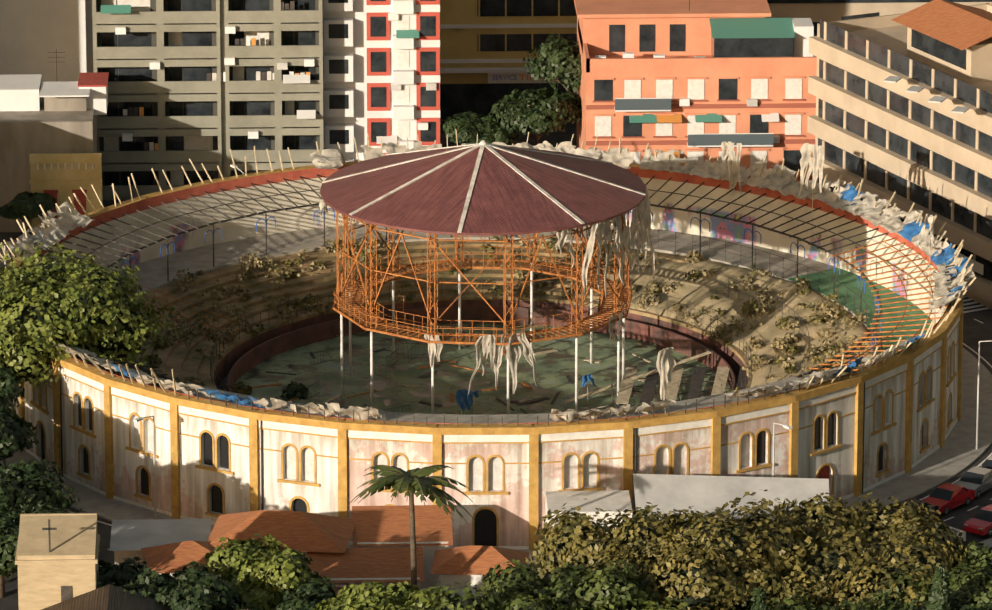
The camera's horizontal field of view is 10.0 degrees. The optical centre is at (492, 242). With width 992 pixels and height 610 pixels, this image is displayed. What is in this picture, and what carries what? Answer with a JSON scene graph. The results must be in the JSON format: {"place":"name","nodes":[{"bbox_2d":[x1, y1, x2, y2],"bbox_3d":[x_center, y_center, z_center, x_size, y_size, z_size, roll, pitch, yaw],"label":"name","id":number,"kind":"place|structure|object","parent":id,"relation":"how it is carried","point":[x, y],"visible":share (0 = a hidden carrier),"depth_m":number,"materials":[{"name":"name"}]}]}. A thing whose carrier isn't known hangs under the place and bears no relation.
{"place":"outdoors","nodes":[
{"label":"outdoors","id":0,"kind":"place"},
{"bbox_2d":[9,226,958,545],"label":"ring wall","id":1,"kind":"structure","parent":0,"point":[511,508],"depth_m":386.48,"materials":[{"name":"white paint"}]},
{"bbox_2d":[0,129,976,426],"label":"ring pergola and spikes","id":2,"kind":"object","parent":1,"relation":"on","point":[840,357],"visible":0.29,"depth_m":426.06,"materials":[{"name":"metal"}]},
{"bbox_2d":[21,165,949,423],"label":"ring interior","id":3,"kind":"object","parent":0,"point":[282,346],"visible":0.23,"depth_m":431.40,"materials":[{"name":"grey concrete"}]},
{"bbox_2d":[333,211,632,413],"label":"pavilion frame","id":4,"kind":"object","parent":3,"relation":"on","point":[615,300],"visible":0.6,"depth_m":410.81,"materials":[{"name":"orange metal"}]},
{"bbox_2d":[320,140,645,235],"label":"pavilion roof","id":5,"kind":"structure","parent":4,"relation":"on","point":[483,188],"depth_m":408.21,"materials":[{"name":"red metal"}]},
{"bbox_2d":[319,177,654,414],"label":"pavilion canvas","id":6,"kind":"object","parent":4,"relation":"hanging from","point":[641,216],"visible":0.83,"depth_m":406.29,"materials":[{"name":"white fabric"}]},
{"bbox_2d":[252,331,747,414],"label":"arena debris","id":7,"kind":"object","parent":3,"relation":"on","point":[650,379],"visible":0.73,"depth_m":415.64,"materials":[{"name":"metal"}]},
{"bbox_2d":[0,239,991,569],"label":"street pavement","id":8,"kind":"structure","parent":0,"point":[958,453],"depth_m":400.15,"materials":[{"name":"grey"}]},
{"bbox_2d":[0,0,991,518],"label":"roof clutter and street lamps","id":9,"kind":"object","parent":8,"relation":"on","point":[890,80],"visible":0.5,"depth_m":431.61,"materials":[{"name":"metal"}]},
{"bbox_2d":[0,120,991,609],"bbox_3d":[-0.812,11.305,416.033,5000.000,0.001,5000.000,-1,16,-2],"label":"ground","id":10,"kind":"structure","parent":0,"point":[976,334],"depth_m":423.90,"materials":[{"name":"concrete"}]},
{"bbox_2d":[0,365,24,416],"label":"tree","id":11,"kind":"object","parent":10,"relation":"on","point":[10,389],"visible":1,"depth_m":391.12,"materials":[{"name":"green plant"}]},
{"bbox_2d":[0,405,38,460],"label":"dark tree","id":12,"kind":"object","parent":10,"relation":"on","point":[17,432],"visible":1,"depth_m":381.95,"materials":[{"name":"green plant"}]},
{"bbox_2d":[0,191,55,233],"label":"street tree","id":13,"kind":"object","parent":10,"relation":"on","point":[23,204],"visible":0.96,"depth_m":451.52,"materials":[{"name":"green plant"}]},
{"bbox_2d":[0,458,81,597],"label":"dark tree","id":14,"kind":"object","parent":10,"relation":"on","point":[23,487],"visible":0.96,"depth_m":370.55,"materials":[{"name":"green plant"}]},
{"bbox_2d":[0,0,92,81],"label":"tall white building","id":15,"kind":"structure","parent":10,"relation":"on","point":[33,33],"depth_m":484.67,"materials":[{"name":"concrete"}]},
{"bbox_2d":[0,504,101,577],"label":"dark tree","id":16,"kind":"object","parent":10,"relation":"on","point":[9,530],"visible":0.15,"depth_m":362.11,"materials":[{"name":"green plant"}]},
{"bbox_2d":[0,72,108,235],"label":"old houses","id":17,"kind":"structure","parent":10,"relation":"on","point":[48,137],"depth_m":456.88,"materials":[{"name":"beige concrete"}]},
{"bbox_2d":[0,237,178,388],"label":"tree","id":18,"kind":"object","parent":10,"relation":"on","point":[45,304],"visible":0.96,"depth_m":398.22,"materials":[{"name":"green plant"}]},
{"bbox_2d":[96,555,150,589],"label":"garden tree","id":19,"kind":"object","parent":10,"relation":"on","point":[117,574],"visible":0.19,"depth_m":356.80,"materials":[{"name":"green plant"}]},
{"bbox_2d":[104,560,259,609],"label":"garden tree","id":20,"kind":"object","parent":10,"relation":"on","point":[191,587],"visible":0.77,"depth_m":351.79,"materials":[{"name":"green plant"}]},
{"bbox_2d":[92,0,323,199],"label":"grey building apartments","id":21,"kind":"structure","parent":10,"relation":"on","point":[194,115],"depth_m":466.23,"materials":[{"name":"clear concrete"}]},
{"bbox_2d":[230,382,252,395],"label":"bush","id":22,"kind":"object","parent":10,"relation":"on","point":[240,387],"visible":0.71,"depth_m":416.07,"materials":[{"name":"green plant"}]},
{"bbox_2d":[205,533,330,609],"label":"garden tree","id":23,"kind":"object","parent":10,"relation":"on","point":[262,577],"visible":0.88,"depth_m":356.80,"materials":[{"name":"green plant"}]},
{"bbox_2d":[280,380,308,399],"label":"bush","id":24,"kind":"object","parent":10,"relation":"on","point":[293,389],"visible":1,"depth_m":415.44,"materials":[{"name":"green plant"}]},
{"bbox_2d":[276,577,336,609],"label":"garden tree","id":25,"kind":"object","parent":10,"relation":"on","point":[308,596],"visible":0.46,"depth_m":352.84,"materials":[{"name":"green plant"}]},
{"bbox_2d":[15,490,632,609],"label":"buildings","id":26,"kind":"structure","parent":10,"relation":"on","point":[56,559],"depth_m":370.16,"materials":[{"name":"brown tile"}]},
{"bbox_2d":[322,0,439,161],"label":"apartment building","id":27,"kind":"structure","parent":10,"relation":"on","point":[369,57],"depth_m":468.56,"materials":[{"name":"red"}]},
{"bbox_2d":[314,580,451,609],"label":"tree canopy","id":28,"kind":"object","parent":10,"relation":"on","point":[369,595],"visible":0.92,"depth_m":345.87,"materials":[{"name":"green plant"}]},
{"bbox_2d":[348,465,474,588],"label":"palm","id":29,"kind":"object","parent":10,"relation":"on","point":[400,480],"visible":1,"depth_m":362.61,"materials":[{"name":"green plant"}]},
{"bbox_2d":[440,111,519,144],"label":"street tree","id":30,"kind":"object","parent":10,"relation":"on","point":[469,126],"visible":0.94,"depth_m":469.62,"materials":[{"name":"green plant"}]},
{"bbox_2d":[8,161,963,549],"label":"building","id":31,"kind":"structure","parent":10,"relation":"on","point":[484,475],"depth_m":385.63,"materials":[{"name":"yellow paint"}]},
{"bbox_2d":[142,354,161,365],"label":"weed bush","id":32,"kind":"object","parent":31,"relation":"on","point":[153,359],"visible":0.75,"depth_m":414.63,"materials":[{"name":"green plant"}]},
{"bbox_2d":[142,364,164,378],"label":"weed bush","id":33,"kind":"object","parent":31,"relation":"on","point":[150,366],"visible":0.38,"depth_m":411.61,"materials":[{"name":"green plant"}]},
{"bbox_2d":[148,334,172,349],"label":"weed bush","id":34,"kind":"object","parent":31,"relation":"on","point":[160,345],"visible":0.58,"depth_m":418.54,"materials":[{"name":"green plant"}]},
{"bbox_2d":[193,380,205,385],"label":"weed bush","id":35,"kind":"object","parent":31,"relation":"on","point":[197,382],"visible":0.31,"depth_m":411.47,"materials":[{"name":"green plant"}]},
{"bbox_2d":[210,288,225,300],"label":"weed bush","id":36,"kind":"object","parent":31,"relation":"on","point":[214,294],"visible":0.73,"depth_m":429.75,"materials":[{"name":"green plant"}]},
{"bbox_2d":[237,276,247,282],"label":"weed bush","id":37,"kind":"object","parent":31,"relation":"on","point":[244,277],"visible":0.46,"depth_m":433.33,"materials":[{"name":"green plant"}]},
{"bbox_2d":[265,271,284,283],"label":"weed bush","id":38,"kind":"object","parent":31,"relation":"on","point":[276,277],"visible":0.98,"depth_m":434.15,"materials":[{"name":"beige plant"}]},
{"bbox_2d":[273,305,297,323],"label":"weed bush","id":39,"kind":"object","parent":31,"relation":"on","point":[288,315],"visible":0.88,"depth_m":428.55,"materials":[{"name":"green plant"}]},
{"bbox_2d":[287,269,297,278],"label":"weed bush","id":40,"kind":"object","parent":31,"relation":"on","point":[294,274],"visible":0.6,"depth_m":435.37,"materials":[{"name":"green plant"}]},
{"bbox_2d":[287,298,304,309],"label":"weed bush","id":41,"kind":"object","parent":31,"relation":"on","point":[298,303],"visible":0.58,"depth_m":430.75,"materials":[{"name":"green plant"}]},
{"bbox_2d":[303,295,317,303],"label":"weed bush","id":42,"kind":"object","parent":31,"relation":"on","point":[308,300],"visible":0.54,"depth_m":431.66,"materials":[{"name":"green plant"}]},
{"bbox_2d":[7,141,975,421],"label":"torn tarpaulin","id":43,"kind":"object","parent":31,"relation":"on","point":[949,283],"visible":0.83,"depth_m":426.59,"materials":[{"name":"white fabric"}]},
{"bbox_2d":[98,233,884,391],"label":"weed tufts","id":44,"kind":"object","parent":31,"relation":"on","point":[835,348],"visible":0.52,"depth_m":429.29,"materials":[{"name":"brown plant"}]},
{"bbox_2d":[560,287,573,296],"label":"weed bush","id":45,"kind":"object","parent":31,"relation":"on","point":[568,290],"visible":0.67,"depth_m":433.87,"materials":[{"name":"beige plant"}]},
{"bbox_2d":[602,261,618,272],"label":"weed bush","id":46,"kind":"object","parent":31,"relation":"on","point":[610,270],"visible":0.65,"depth_m":436.74,"materials":[{"name":"beige plant"}]},
{"bbox_2d":[640,290,658,301],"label":"weed bush","id":47,"kind":"object","parent":31,"relation":"on","point":[649,293],"visible":0.48,"depth_m":431.60,"materials":[{"name":"beige plant"}]},
{"bbox_2d":[589,253,872,387],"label":"earth slope","id":48,"kind":"structure","parent":31,"relation":"on","point":[693,296],"depth_m":428.76,"materials":[{"name":"brown soil"}]},
{"bbox_2d":[625,284,637,291],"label":"weed bush","id":49,"kind":"object","parent":48,"relation":"on","point":[634,289],"visible":0.56,"depth_m":433.30,"materials":[{"name":"beige plant"}]},
{"bbox_2d":[636,299,650,308],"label":"weed bush","id":50,"kind":"object","parent":48,"relation":"on","point":[643,306],"visible":0.79,"depth_m":430.78,"materials":[{"name":"beige plant"}]},
{"bbox_2d":[644,294,662,305],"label":"weed bush","id":51,"kind":"object","parent":48,"relation":"on","point":[655,301],"visible":0.83,"depth_m":430.91,"materials":[{"name":"beige plant"}]},
{"bbox_2d":[671,302,688,312],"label":"weed bush","id":52,"kind":"object","parent":48,"relation":"on","point":[679,307],"visible":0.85,"depth_m":429.18,"materials":[{"name":"beige plant"}]},
{"bbox_2d":[680,312,689,318],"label":"weed bush","id":53,"kind":"object","parent":48,"relation":"on","point":[685,314],"visible":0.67,"depth_m":428.15,"materials":[{"name":"beige plant"}]},
{"bbox_2d":[687,269,700,280],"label":"weed bush","id":54,"kind":"object","parent":48,"relation":"on","point":[696,275],"visible":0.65,"depth_m":433.85,"materials":[{"name":"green plant"}]},
{"bbox_2d":[690,313,698,318],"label":"weed bush","id":55,"kind":"object","parent":48,"relation":"on","point":[693,315],"visible":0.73,"depth_m":427.64,"materials":[{"name":"beige plant"}]},
{"bbox_2d":[685,249,704,263],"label":"weed bush","id":56,"kind":"object","parent":48,"relation":"on","point":[693,259],"visible":0.96,"depth_m":436.65,"materials":[{"name":"beige plant"}]},
{"bbox_2d":[701,268,716,278],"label":"weed bush","id":57,"kind":"object","parent":48,"relation":"on","point":[709,273],"visible":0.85,"depth_m":433.69,"materials":[{"name":"beige plant"}]},
{"bbox_2d":[716,323,733,335],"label":"weed bush","id":58,"kind":"object","parent":48,"relation":"on","point":[727,328],"visible":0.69,"depth_m":424.14,"materials":[{"name":"green plant"}]},
{"bbox_2d":[741,300,760,312],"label":"weed bush","id":59,"kind":"object","parent":48,"relation":"on","point":[750,307],"visible":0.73,"depth_m":426.94,"materials":[{"name":"green plant"}]},
{"bbox_2d":[749,355,763,366],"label":"weed bush","id":60,"kind":"object","parent":48,"relation":"on","point":[754,359],"visible":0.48,"depth_m":416.20,"materials":[{"name":"beige plant"}]},
{"bbox_2d":[749,339,764,350],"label":"weed bush","id":61,"kind":"object","parent":48,"relation":"on","point":[755,344],"visible":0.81,"depth_m":419.82,"materials":[{"name":"beige plant"}]},
{"bbox_2d":[761,358,772,364],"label":"weed bush","id":62,"kind":"object","parent":48,"relation":"on","point":[768,361],"visible":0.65,"depth_m":415.72,"materials":[{"name":"beige plant"}]},
{"bbox_2d":[761,295,778,307],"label":"weed bush","id":63,"kind":"object","parent":48,"relation":"on","point":[771,301],"visible":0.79,"depth_m":427.26,"materials":[{"name":"beige plant"}]},
{"bbox_2d":[770,338,788,349],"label":"weed bush","id":64,"kind":"object","parent":48,"relation":"on","point":[779,343],"visible":1,"depth_m":419.12,"materials":[{"name":"beige plant"}]},
{"bbox_2d":[775,315,793,328],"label":"weed bush","id":65,"kind":"object","parent":48,"relation":"on","point":[784,321],"visible":0.67,"depth_m":422.89,"materials":[{"name":"green plant"}]},
{"bbox_2d":[781,359,799,369],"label":"weed bush","id":66,"kind":"object","parent":48,"relation":"on","point":[785,364],"visible":0.44,"depth_m":413.73,"materials":[{"name":"beige plant"}]},
{"bbox_2d":[781,318,800,330],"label":"weed bush","id":67,"kind":"object","parent":48,"relation":"on","point":[789,327],"visible":0.73,"depth_m":422.06,"materials":[{"name":"beige plant"}]},
{"bbox_2d":[784,365,797,373],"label":"weed bush","id":68,"kind":"object","parent":48,"relation":"on","point":[787,369],"visible":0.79,"depth_m":412.51,"materials":[{"name":"green plant"}]},
{"bbox_2d":[783,332,800,342],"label":"weed bush","id":69,"kind":"object","parent":48,"relation":"on","point":[791,337],"visible":0.98,"depth_m":419.90,"materials":[{"name":"beige plant"}]},
{"bbox_2d":[785,344,799,353],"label":"weed bush","id":70,"kind":"object","parent":48,"relation":"on","point":[792,349],"visible":1,"depth_m":417.56,"materials":[{"name":"green plant"}]},
{"bbox_2d":[796,303,806,308],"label":"weed bush","id":71,"kind":"object","parent":48,"relation":"on","point":[801,305],"visible":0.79,"depth_m":425.59,"materials":[{"name":"beige plant"}]},
{"bbox_2d":[794,278,811,287],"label":"weed bush","id":72,"kind":"object","parent":48,"relation":"on","point":[801,283],"visible":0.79,"depth_m":429.20,"materials":[{"name":"beige plant"}]},
{"bbox_2d":[795,288,810,295],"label":"weed bush","id":73,"kind":"object","parent":48,"relation":"on","point":[807,291],"visible":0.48,"depth_m":427.32,"materials":[{"name":"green plant"}]},
{"bbox_2d":[802,364,813,371],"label":"weed bush","id":74,"kind":"object","parent":48,"relation":"on","point":[807,367],"visible":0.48,"depth_m":411.89,"materials":[{"name":"beige plant"}]},
{"bbox_2d":[822,308,833,316],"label":"weed bush","id":75,"kind":"object","parent":48,"relation":"on","point":[827,310],"visible":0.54,"depth_m":423.27,"materials":[{"name":"beige plant"}]},
{"bbox_2d":[745,284,755,290],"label":"weed bush","id":76,"kind":"object","parent":31,"relation":"on","point":[751,288],"visible":0.79,"depth_m":430.67,"materials":[{"name":"beige plant"}]},
{"bbox_2d":[818,362,831,370],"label":"weed bush","id":77,"kind":"object","parent":31,"relation":"on","point":[828,366],"visible":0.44,"depth_m":411.79,"materials":[{"name":"beige plant"}]},
{"bbox_2d":[823,331,834,338],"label":"weed bush","id":78,"kind":"object","parent":31,"relation":"on","point":[831,334],"visible":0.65,"depth_m":418.56,"materials":[{"name":"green plant"}]},
{"bbox_2d":[825,354,839,366],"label":"weed bush","id":79,"kind":"object","parent":31,"relation":"on","point":[831,357],"visible":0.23,"depth_m":412.34,"materials":[{"name":"beige plant"}]},
{"bbox_2d":[832,356,847,366],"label":"weed bush","id":80,"kind":"object","parent":31,"relation":"on","point":[845,357],"visible":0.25,"depth_m":411.96,"materials":[{"name":"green plant"}]},
{"bbox_2d":[424,579,582,609],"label":"tree canopy","id":81,"kind":"object","parent":10,"relation":"on","point":[466,602],"visible":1,"depth_m":341.28,"materials":[{"name":"green plant"}]},
{"bbox_2d":[440,0,576,120],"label":"building","id":82,"kind":"structure","parent":10,"relation":"on","point":[482,42],"depth_m":491.09,"materials":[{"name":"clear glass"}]},
{"bbox_2d":[493,75,516,79],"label":"sign","id":83,"kind":"object","parent":82,"relation":"attached to","point":[499,77],"visible":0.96,"depth_m":491.53,"materials":[{"name":"red"}]},
{"bbox_2d":[488,87,581,145],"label":"street tree","id":84,"kind":"object","parent":10,"relation":"on","point":[536,115],"visible":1,"depth_m":470.32,"materials":[{"name":"green plant"}]},
{"bbox_2d":[523,34,581,97],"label":"street tree","id":85,"kind":"object","parent":10,"relation":"on","point":[559,59],"visible":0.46,"depth_m":473.56,"materials":[{"name":"green plant"}]},
{"bbox_2d":[474,559,666,609],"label":"tree canopy","id":86,"kind":"object","parent":10,"relation":"on","point":[569,587],"visible":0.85,"depth_m":345.13,"materials":[{"name":"green plant"}]},
{"bbox_2d":[525,499,700,584],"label":"tree canopy","id":87,"kind":"object","parent":10,"relation":"on","point":[583,539],"visible":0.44,"depth_m":355.72,"materials":[{"name":"green plant"}]},
{"bbox_2d":[555,596,702,609],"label":"tree canopy","id":88,"kind":"object","parent":10,"relation":"on","point":[670,599],"visible":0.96,"depth_m":342.60,"materials":[{"name":"green plant"}]},
{"bbox_2d":[580,506,801,609],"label":"tree canopy","id":89,"kind":"object","parent":10,"relation":"on","point":[709,561],"visible":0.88,"depth_m":349.66,"materials":[{"name":"green plant"}]},
{"bbox_2d":[574,0,816,182],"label":"salmon building","id":90,"kind":"structure","parent":10,"relation":"on","point":[746,48],"depth_m":464.77,"materials":[{"name":"orange paint"}]},
{"bbox_2d":[100,1,779,169],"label":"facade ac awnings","id":91,"kind":"object","parent":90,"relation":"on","point":[291,77],"visible":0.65,"depth_m":464.95,"materials":[{"name":"white metal"}]},
{"bbox_2d":[633,474,828,521],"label":"wall","id":92,"kind":"structure","parent":10,"relation":"on","point":[666,494],"depth_m":377.14,"materials":[{"name":"white paint"}]},
{"bbox_2d":[656,489,807,609],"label":"tree canopy","id":93,"kind":"object","parent":10,"relation":"on","point":[754,513],"visible":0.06,"depth_m":360.97,"materials":[{"name":"green plant"}]},
{"bbox_2d":[750,586,768,609],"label":"cypress tree","id":94,"kind":"object","parent":10,"relation":"on","point":[758,601],"visible":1,"depth_m":341.75,"materials":[{"name":"green plant"}]},
{"bbox_2d":[726,592,899,609],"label":"tree canopy","id":95,"kind":"object","parent":10,"relation":"on","point":[796,605],"visible":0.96,"depth_m":344.65,"materials":[{"name":"green plant"}]},
{"bbox_2d":[739,517,966,609],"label":"tree canopy","id":96,"kind":"object","parent":10,"relation":"on","point":[831,577],"visible":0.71,"depth_m":350.89,"materials":[{"name":"green plant"}]},
{"bbox_2d":[774,492,974,561],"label":"tree canopy","id":97,"kind":"object","parent":10,"relation":"on","point":[920,524],"visible":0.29,"depth_m":359.30,"materials":[{"name":"green plant"}]},
{"bbox_2d":[765,0,991,56],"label":"backdrop building blocks","id":98,"kind":"structure","parent":10,"relation":"on","point":[815,11],"depth_m":511.94,"materials":[{"name":"paint"}]},
{"bbox_2d":[890,498,938,516],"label":"dark car","id":99,"kind":"object","parent":10,"relation":"on","point":[926,504],"visible":0.08,"depth_m":388.10,"materials":[{"name":"paint"}]},
{"bbox_2d":[840,565,991,609],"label":"tree canopy","id":100,"kind":"object","parent":10,"relation":"on","point":[971,596],"visible":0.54,"depth_m":346.38,"materials":[{"name":"green plant"}]},
{"bbox_2d":[868,588,991,609],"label":"tree canopy","id":101,"kind":"object","parent":10,"relation":"on","point":[955,603],"visible":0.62,"depth_m":343.70,"materials":[{"name":"green plant"}]},
{"bbox_2d":[927,565,951,609],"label":"cypress tree","id":102,"kind":"object","parent":10,"relation":"on","point":[939,597],"visible":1,"depth_m":342.40,"materials":[{"name":"green plant"}]},
{"bbox_2d":[912,542,991,591],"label":"tree canopy","id":103,"kind":"object","parent":10,"relation":"on","point":[979,560],"visible":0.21,"depth_m":352.53,"materials":[{"name":"green plant"}]},
{"bbox_2d":[981,455,991,468],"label":"grey car","id":104,"kind":"object","parent":10,"relation":"on","point":[987,463],"visible":0.17,"depth_m":396.88,"materials":[{"name":"grey paint"}]},
{"bbox_2d":[136,229,878,393],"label":"shrubs","id":105,"kind":"object","parent":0,"point":[190,320],"visible":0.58,"depth_m":424.93,"materials":[{"name":"plant"}]},
{"bbox_2d":[807,0,991,308],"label":"beige building","id":106,"kind":"structure","parent":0,"point":[877,134],"depth_m":446.12,"materials":[{"name":"beige paint"}]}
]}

